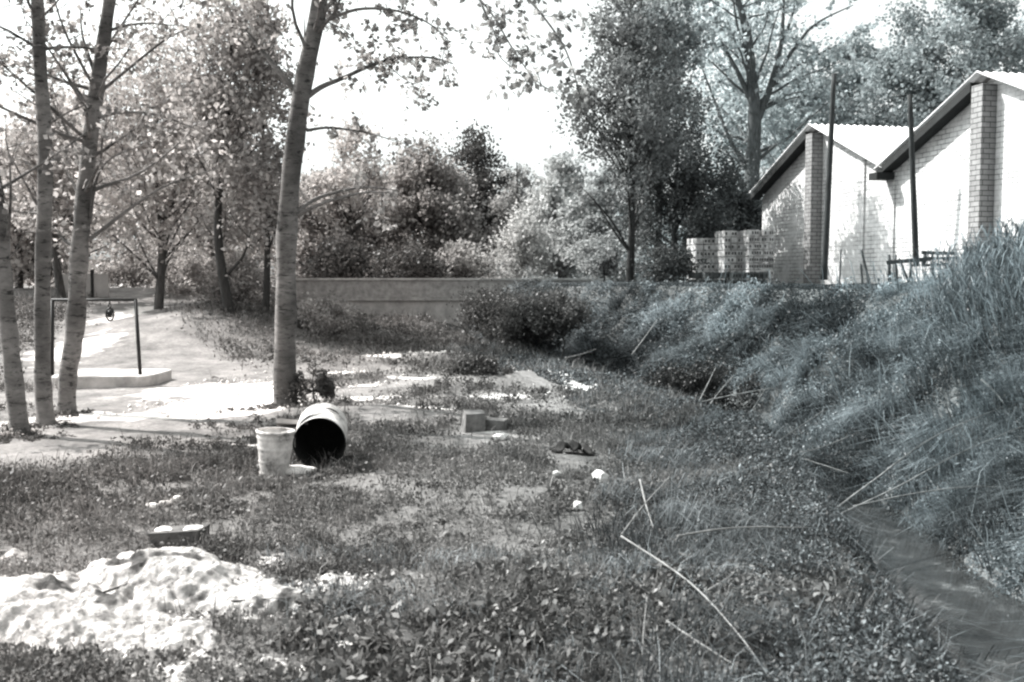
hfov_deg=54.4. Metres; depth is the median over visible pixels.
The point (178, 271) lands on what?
bush
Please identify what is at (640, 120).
feathery tree
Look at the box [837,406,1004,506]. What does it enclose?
dry cane
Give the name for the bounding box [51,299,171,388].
stone well
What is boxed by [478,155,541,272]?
broadleaf tree
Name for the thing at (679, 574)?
dry cane
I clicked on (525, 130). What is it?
sky
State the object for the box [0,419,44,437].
bush
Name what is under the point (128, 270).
bush
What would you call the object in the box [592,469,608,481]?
stone
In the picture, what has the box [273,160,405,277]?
broadleaf tree
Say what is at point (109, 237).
broadleaf tree
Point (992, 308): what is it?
long grass
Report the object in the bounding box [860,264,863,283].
stake
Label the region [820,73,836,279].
timber pole
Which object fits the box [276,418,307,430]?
broken block
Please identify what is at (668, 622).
dry cane
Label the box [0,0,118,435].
poplar tree
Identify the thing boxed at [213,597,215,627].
stick
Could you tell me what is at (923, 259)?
plank fence
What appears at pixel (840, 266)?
stake
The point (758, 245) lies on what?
brick stack
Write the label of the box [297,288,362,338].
bush
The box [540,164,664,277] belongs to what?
broadleaf tree
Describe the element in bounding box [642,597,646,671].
dry cane
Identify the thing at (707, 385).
dry cane
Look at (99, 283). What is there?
metal gate
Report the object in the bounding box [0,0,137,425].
poplar tree
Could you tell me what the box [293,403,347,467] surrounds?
oil drum
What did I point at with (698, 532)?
dry cane
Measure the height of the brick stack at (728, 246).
1.692 m
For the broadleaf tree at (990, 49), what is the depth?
41.82 m
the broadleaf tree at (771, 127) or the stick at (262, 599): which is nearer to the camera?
the stick at (262, 599)
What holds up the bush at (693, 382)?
on the ground at (166, 341)
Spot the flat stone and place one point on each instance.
(299, 467)
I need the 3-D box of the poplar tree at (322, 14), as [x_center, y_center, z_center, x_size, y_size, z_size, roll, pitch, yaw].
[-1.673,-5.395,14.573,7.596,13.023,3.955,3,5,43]
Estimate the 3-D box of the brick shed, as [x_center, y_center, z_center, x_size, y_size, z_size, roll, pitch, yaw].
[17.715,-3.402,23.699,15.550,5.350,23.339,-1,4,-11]
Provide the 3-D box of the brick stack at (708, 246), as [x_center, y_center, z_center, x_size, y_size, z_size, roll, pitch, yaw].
[6.166,-2.448,31.108,1.260,1.496,0.902,-1,4,-10]
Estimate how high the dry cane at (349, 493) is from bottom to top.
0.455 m
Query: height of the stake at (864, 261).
0.858 m
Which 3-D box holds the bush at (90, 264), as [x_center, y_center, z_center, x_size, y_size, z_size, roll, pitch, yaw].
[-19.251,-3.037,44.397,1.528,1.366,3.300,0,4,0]
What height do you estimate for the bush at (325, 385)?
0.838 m
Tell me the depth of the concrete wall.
33.16 m
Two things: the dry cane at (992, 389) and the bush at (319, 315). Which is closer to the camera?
the dry cane at (992, 389)
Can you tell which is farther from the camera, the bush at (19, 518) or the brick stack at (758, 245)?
the brick stack at (758, 245)
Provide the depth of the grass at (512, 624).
7.57 m
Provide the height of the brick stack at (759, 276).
0.516 m
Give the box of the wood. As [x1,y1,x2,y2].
[26,167,704,282]
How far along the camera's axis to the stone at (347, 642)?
5.36 m
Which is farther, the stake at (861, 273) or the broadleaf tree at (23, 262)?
the broadleaf tree at (23, 262)
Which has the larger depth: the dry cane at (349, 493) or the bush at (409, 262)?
the bush at (409, 262)
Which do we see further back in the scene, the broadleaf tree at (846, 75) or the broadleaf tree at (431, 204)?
the broadleaf tree at (846, 75)
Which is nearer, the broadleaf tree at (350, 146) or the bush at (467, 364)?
the bush at (467, 364)
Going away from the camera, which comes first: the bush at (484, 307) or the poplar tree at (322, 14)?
the poplar tree at (322, 14)
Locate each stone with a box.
[146,503,158,508]
[170,495,182,504]
[286,464,316,476]
[334,640,357,651]
[492,433,509,439]
[573,501,582,509]
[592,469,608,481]
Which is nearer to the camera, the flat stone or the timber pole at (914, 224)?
the flat stone
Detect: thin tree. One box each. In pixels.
[143,0,303,313]
[199,0,333,311]
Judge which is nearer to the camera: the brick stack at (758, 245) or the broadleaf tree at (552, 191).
the brick stack at (758, 245)
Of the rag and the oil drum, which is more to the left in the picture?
the oil drum
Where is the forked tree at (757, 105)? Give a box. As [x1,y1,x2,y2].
[665,0,880,220]
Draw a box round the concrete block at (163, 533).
[148,524,209,546]
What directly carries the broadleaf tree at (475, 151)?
on the ground at (166, 341)
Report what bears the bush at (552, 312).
on the ground at (166, 341)
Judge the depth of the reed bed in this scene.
15.60 m
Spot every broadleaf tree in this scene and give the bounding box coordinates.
[0,75,139,298]
[0,105,128,287]
[10,0,259,309]
[52,131,149,256]
[89,97,332,287]
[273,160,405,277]
[299,107,403,273]
[364,124,498,277]
[442,118,526,277]
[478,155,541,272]
[500,138,617,277]
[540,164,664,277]
[610,0,719,281]
[670,0,870,201]
[698,179,761,269]
[731,56,856,197]
[787,26,892,142]
[846,0,968,127]
[876,0,1023,127]
[997,8,1023,72]
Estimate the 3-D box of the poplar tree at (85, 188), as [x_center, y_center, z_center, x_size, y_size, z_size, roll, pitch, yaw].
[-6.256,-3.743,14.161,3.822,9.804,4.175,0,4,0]
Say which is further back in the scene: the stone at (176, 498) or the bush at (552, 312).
the bush at (552, 312)
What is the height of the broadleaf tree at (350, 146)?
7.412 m
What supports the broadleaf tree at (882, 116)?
on the ground at (166, 341)
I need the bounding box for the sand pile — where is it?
[0,546,378,681]
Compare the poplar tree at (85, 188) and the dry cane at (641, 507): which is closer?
the dry cane at (641, 507)
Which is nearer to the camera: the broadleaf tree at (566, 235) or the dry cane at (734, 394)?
the dry cane at (734, 394)
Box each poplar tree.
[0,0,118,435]
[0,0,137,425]
[0,0,233,412]
[205,0,593,405]
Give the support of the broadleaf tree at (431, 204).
on the ground at (166, 341)
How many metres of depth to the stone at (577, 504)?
8.25 m
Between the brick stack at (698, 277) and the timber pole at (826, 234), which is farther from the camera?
the brick stack at (698, 277)
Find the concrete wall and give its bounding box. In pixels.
[296,278,640,327]
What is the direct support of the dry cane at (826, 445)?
on the ground at (166, 341)
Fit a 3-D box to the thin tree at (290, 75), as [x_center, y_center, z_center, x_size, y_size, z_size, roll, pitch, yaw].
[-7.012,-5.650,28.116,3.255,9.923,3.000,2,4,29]
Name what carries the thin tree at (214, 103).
on the ground at (166, 341)
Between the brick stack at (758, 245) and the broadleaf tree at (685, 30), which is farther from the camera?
the broadleaf tree at (685, 30)
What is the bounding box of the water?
[794,453,1023,681]
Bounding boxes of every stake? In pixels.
[838,249,841,283]
[860,249,870,282]
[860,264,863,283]
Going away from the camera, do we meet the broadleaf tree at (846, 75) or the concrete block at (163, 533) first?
the concrete block at (163, 533)
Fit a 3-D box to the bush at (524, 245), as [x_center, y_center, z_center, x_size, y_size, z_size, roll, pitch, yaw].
[0.432,-3.216,35.343,3.030,3.449,2.982,0,4,0]
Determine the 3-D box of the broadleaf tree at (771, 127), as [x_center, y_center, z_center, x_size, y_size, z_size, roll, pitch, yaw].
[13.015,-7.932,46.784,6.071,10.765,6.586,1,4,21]
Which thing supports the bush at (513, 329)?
on the ground at (166, 341)
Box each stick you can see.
[102,583,127,592]
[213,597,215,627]
[230,597,290,601]
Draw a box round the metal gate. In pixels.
[62,269,108,296]
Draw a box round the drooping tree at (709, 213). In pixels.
[589,66,765,281]
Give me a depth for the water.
8.88 m
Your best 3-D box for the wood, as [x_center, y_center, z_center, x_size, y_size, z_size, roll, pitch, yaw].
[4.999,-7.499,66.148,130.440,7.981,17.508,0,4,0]
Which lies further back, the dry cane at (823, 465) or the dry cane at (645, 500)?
the dry cane at (823, 465)
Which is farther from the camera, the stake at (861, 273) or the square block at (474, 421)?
the stake at (861, 273)
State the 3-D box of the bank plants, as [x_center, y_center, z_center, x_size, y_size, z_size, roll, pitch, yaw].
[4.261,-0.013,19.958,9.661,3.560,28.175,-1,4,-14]
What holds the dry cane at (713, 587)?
on the ground at (166, 341)
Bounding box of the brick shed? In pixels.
[749,71,1023,283]
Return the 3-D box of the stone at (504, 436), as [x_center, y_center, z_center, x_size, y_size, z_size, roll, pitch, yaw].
[-0.130,1.169,12.145,0.181,0.087,0.258,2,4,29]
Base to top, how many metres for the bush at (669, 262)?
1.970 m
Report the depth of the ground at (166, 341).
14.02 m
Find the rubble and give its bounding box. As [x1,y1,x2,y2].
[1,350,597,681]
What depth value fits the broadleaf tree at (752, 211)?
36.24 m
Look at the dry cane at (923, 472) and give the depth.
10.32 m
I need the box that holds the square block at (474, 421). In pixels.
[461,410,507,432]
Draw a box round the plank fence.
[886,251,955,284]
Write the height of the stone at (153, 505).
0.066 m
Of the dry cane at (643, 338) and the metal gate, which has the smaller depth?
the dry cane at (643, 338)
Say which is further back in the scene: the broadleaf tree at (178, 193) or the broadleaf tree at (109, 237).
the broadleaf tree at (109, 237)
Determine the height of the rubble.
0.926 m
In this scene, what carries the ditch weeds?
on the ground at (166, 341)
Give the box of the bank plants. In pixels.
[421,254,1023,680]
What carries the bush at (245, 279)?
on the ground at (166, 341)
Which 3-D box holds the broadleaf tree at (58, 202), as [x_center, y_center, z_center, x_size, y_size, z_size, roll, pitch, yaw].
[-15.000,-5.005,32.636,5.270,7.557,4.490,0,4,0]
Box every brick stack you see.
[686,238,726,279]
[688,272,729,282]
[714,231,750,271]
[726,272,767,283]
[740,230,773,282]
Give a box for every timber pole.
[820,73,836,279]
[907,94,919,266]
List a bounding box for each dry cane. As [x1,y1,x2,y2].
[349,469,350,522]
[565,349,595,358]
[620,477,668,534]
[620,535,768,675]
[632,320,656,354]
[639,479,653,527]
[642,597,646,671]
[666,620,734,664]
[676,526,807,537]
[699,367,715,399]
[701,388,772,401]
[703,574,732,593]
[774,448,848,473]
[783,410,823,437]
[793,436,847,452]
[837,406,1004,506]
[843,426,1022,512]
[853,486,1021,506]
[980,378,1005,404]
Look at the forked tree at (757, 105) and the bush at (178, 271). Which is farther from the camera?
the forked tree at (757, 105)
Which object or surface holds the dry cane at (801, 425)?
on the ground at (166, 341)
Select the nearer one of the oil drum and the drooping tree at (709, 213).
the oil drum
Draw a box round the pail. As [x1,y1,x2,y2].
[256,427,294,477]
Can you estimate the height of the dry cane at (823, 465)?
0.174 m
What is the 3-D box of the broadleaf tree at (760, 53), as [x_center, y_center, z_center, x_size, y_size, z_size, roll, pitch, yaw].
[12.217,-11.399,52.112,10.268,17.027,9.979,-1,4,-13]
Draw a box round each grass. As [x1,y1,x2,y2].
[0,288,969,681]
[536,227,1023,656]
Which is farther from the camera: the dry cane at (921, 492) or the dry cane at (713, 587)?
the dry cane at (921, 492)
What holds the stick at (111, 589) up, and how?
on the sand pile
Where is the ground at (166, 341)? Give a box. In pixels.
[0,277,1023,681]
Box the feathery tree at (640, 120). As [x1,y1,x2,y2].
[540,0,719,282]
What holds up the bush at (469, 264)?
on the ground at (166, 341)
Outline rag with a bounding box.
[549,439,595,453]
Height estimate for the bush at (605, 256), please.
2.037 m
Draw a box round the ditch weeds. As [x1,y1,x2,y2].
[254,341,1023,681]
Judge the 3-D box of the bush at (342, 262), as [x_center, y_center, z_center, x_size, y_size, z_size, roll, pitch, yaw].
[-5.996,-2.943,36.074,3.766,2.626,3.928,-2,4,-33]
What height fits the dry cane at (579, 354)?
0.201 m
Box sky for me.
[0,0,1023,276]
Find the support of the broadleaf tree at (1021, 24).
on the ground at (166, 341)
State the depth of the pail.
9.96 m
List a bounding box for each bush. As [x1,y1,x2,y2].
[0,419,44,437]
[0,508,49,530]
[51,257,111,286]
[89,236,157,287]
[125,238,215,295]
[195,244,297,306]
[272,359,347,402]
[296,223,399,277]
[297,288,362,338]
[359,236,458,277]
[430,349,514,376]
[431,231,502,277]
[446,275,534,346]
[482,202,565,277]
[484,292,557,352]
[519,284,603,358]
[556,226,648,281]
[626,349,769,416]
[628,227,711,282]
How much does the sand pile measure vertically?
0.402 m
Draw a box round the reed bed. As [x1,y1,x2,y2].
[918,212,1023,324]
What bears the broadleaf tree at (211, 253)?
on the ground at (166, 341)

